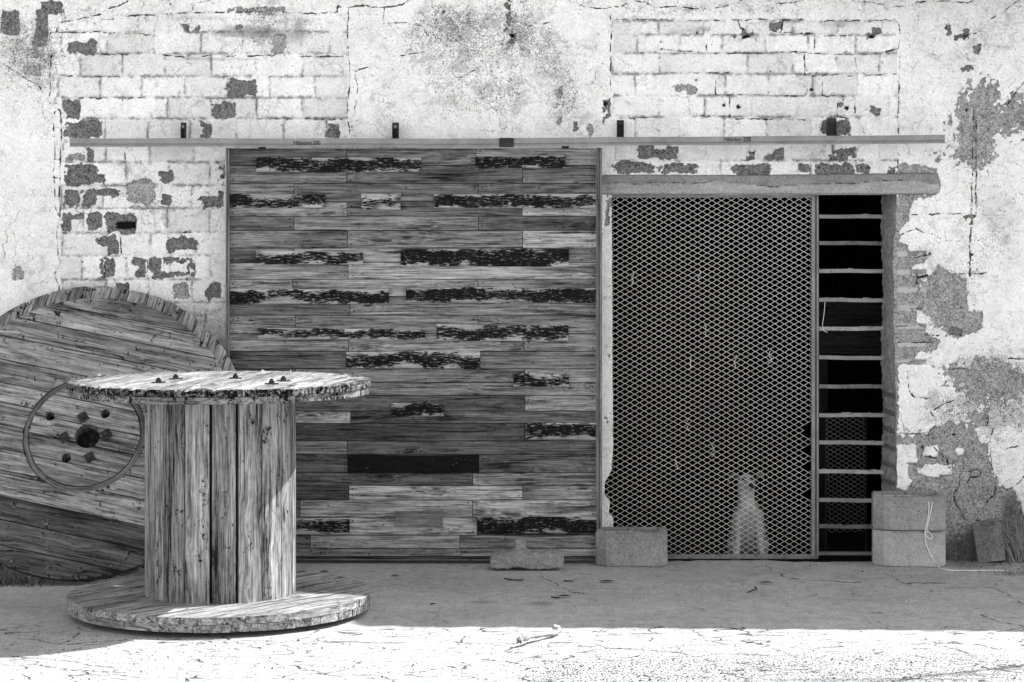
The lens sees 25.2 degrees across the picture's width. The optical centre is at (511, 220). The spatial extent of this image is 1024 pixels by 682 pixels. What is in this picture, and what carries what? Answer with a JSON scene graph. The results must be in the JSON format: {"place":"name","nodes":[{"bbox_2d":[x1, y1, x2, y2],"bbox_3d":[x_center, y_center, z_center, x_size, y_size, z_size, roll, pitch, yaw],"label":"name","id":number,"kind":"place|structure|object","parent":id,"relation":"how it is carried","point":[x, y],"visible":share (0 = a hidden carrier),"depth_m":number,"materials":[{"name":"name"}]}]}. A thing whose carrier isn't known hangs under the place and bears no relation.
{"place":"outdoors","nodes":[
{"label":"outdoors","id":0,"kind":"place"},
{"bbox_2d":[0,560,1023,681],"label":"ground","id":1,"kind":"structure","parent":0,"point":[707,611],"depth_m":10.74,"materials":[{"name":"concrete"}]},
{"bbox_2d":[0,568,53,586],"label":"weed tuft","id":2,"kind":"object","parent":1,"relation":"on","point":[17,578],"visible":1,"depth_m":12.11,"materials":[{"name":"grey plant"}]},
{"bbox_2d":[0,286,235,582],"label":"leaning reel flange","id":3,"kind":"object","parent":1,"relation":"on","point":[72,489],"visible":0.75,"depth_m":12.51,"materials":[{"name":"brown wood"}]},
{"bbox_2d":[67,370,370,632],"bbox_3d":[-1.439,1.343,11.283,1.484,1.170,1.518,0,0,0],"label":"cable reel","id":4,"kind":"object","parent":1,"relation":"on","point":[220,501],"visible":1,"depth_m":10.97,"materials":[{"name":"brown wood"}]},
{"bbox_2d":[0,0,1023,559],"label":"warehouse building","id":5,"kind":"structure","parent":1,"relation":"on","point":[946,400],"depth_m":13.00,"materials":[{"name":"paint"}]},
{"bbox_2d":[70,118,944,146],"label":"sliding door track","id":6,"kind":"structure","parent":5,"relation":"attached to","point":[831,137],"depth_m":12.80,"materials":[{"name":"metal"}]},
{"bbox_2d":[226,146,601,558],"bbox_3d":[-0.550,0.726,12.861,2.109,2.349,0.062,0,0,0],"label":"sliding door","id":7,"kind":"structure","parent":6,"relation":"hanging from","point":[447,302],"depth_m":12.86,"materials":[{"name":"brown wood"}]},
{"bbox_2d":[605,195,817,558],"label":"gate","id":8,"kind":"structure","parent":5,"relation":"attached to","point":[814,376],"depth_m":13.10,"materials":[{"name":"metal"}]},
{"bbox_2d":[818,196,884,557],"bbox_3d":[1.980,0.904,13.299,0.465,2.103,0.062,0,0,0],"label":"barred screen","id":9,"kind":"object","parent":5,"relation":"attached to","point":[851,414],"visible":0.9,"depth_m":13.30,"materials":[{"name":"metal"}]},
{"bbox_2d":[916,274,928,283],"bbox_3d":[2.327,0.331,12.985,0.076,0.059,0.034,0,0,0],"label":"wall hook","id":10,"kind":"object","parent":5,"relation":"attached to","point":[922,276],"depth_m":12.97,"materials":[{"name":"metal"}]},
{"bbox_2d":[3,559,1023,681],"bbox_3d":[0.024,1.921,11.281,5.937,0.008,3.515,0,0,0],"label":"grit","id":11,"kind":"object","parent":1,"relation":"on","point":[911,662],"visible":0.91,"depth_m":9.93,"materials":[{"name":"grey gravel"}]},
{"bbox_2d":[490,536,563,568],"bbox_3d":[0.082,1.836,12.660,0.412,0.172,0.153,0,0,0],"label":"broken block","id":12,"kind":"object","parent":1,"relation":"on","point":[519,554],"depth_m":12.59,"materials":[{"name":"grey concrete"}]},
{"bbox_2d":[516,624,561,643],"bbox_3d":[0.122,1.895,10.483,0.051,0.049,0.453,0,0,29],"label":"driftwood stick","id":13,"kind":"object","parent":1,"relation":"on","point":[558,630],"visible":1,"depth_m":10.49,"materials":[{"name":"wood"}]},
{"bbox_2d":[595,527,667,566],"bbox_3d":[0.669,1.826,12.835,0.402,0.200,0.216,0,0,0],"label":"cement block","id":14,"kind":"object","parent":1,"relation":"on","point":[630,546],"depth_m":12.75,"materials":[{"name":"grey concrete"}]},
{"bbox_2d":[872,528,945,567],"bbox_3d":[2.225,1.826,12.835,0.402,0.199,0.216,0,0,6],"label":"cement block","id":15,"kind":"object","parent":1,"relation":"on","point":[895,548],"depth_m":12.75,"materials":[{"name":"grey concrete"}]},
{"bbox_2d":[872,491,945,530],"bbox_3d":[2.225,1.625,12.836,0.402,0.199,0.215,0,0,5],"label":"cement block","id":16,"kind":"object","parent":15,"relation":"on","point":[901,510],"depth_m":12.76,"materials":[{"name":"grey concrete"}]},
{"bbox_2d":[925,502,1015,571],"bbox_3d":[2.602,1.731,12.601,0.671,0.391,0.159,0,0,22],"label":"cord","id":17,"kind":"object","parent":16,"relation":"hanging from","point":[931,538],"visible":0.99,"depth_m":12.73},
{"bbox_2d":[972,517,1005,562],"bbox_3d":[2.697,1.800,12.966,0.158,0.248,0.126,-8,-4,8],"label":"paving block","id":18,"kind":"object","parent":1,"relation":"on","point":[989,547],"depth_m":12.91,"materials":[{"name":"grey concrete"}]},
{"bbox_2d":[971,515,1023,562],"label":"dry grass clump","id":19,"kind":"object","parent":1,"relation":"on","point":[1019,551],"visible":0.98,"depth_m":12.94,"materials":[{"name":"grey plant"}]},
{"bbox_2d":[978,566,1023,576],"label":"dry grass clump","id":20,"kind":"object","parent":1,"relation":"on","point":[1011,572],"visible":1,"depth_m":12.46,"materials":[{"name":"grey plant"}]},
{"bbox_2d":[605,452,881,561],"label":"floor","id":21,"kind":"structure","parent":0,"point":[843,540],"depth_m":16.32,"materials":[{"name":"grey concrete"}]},
{"bbox_2d":[726,470,770,559],"bbox_3d":[1.393,1.743,13.399,0.305,0.606,0.601,0,0,0],"label":"dog","id":22,"kind":"object","parent":21,"relation":"on","point":[746,521],"visible":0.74,"depth_m":13.22},
{"bbox_2d":[825,417,865,550],"bbox_3d":[1.987,1.561,13.625,0.244,0.820,0.014,0,0,0],"label":"spare panel","id":23,"kind":"object","parent":21,"relation":"on","point":[844,473],"visible":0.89,"depth_m":13.62,"materials":[{"name":"metal"}]},
{"bbox_2d":[819,302,882,544],"bbox_3d":[2.168,1.232,13.940,0.680,1.479,0.080,0,0,0],"label":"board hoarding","id":24,"kind":"object","parent":21,"relation":"on","point":[849,314],"visible":0.32,"depth_m":13.90,"materials":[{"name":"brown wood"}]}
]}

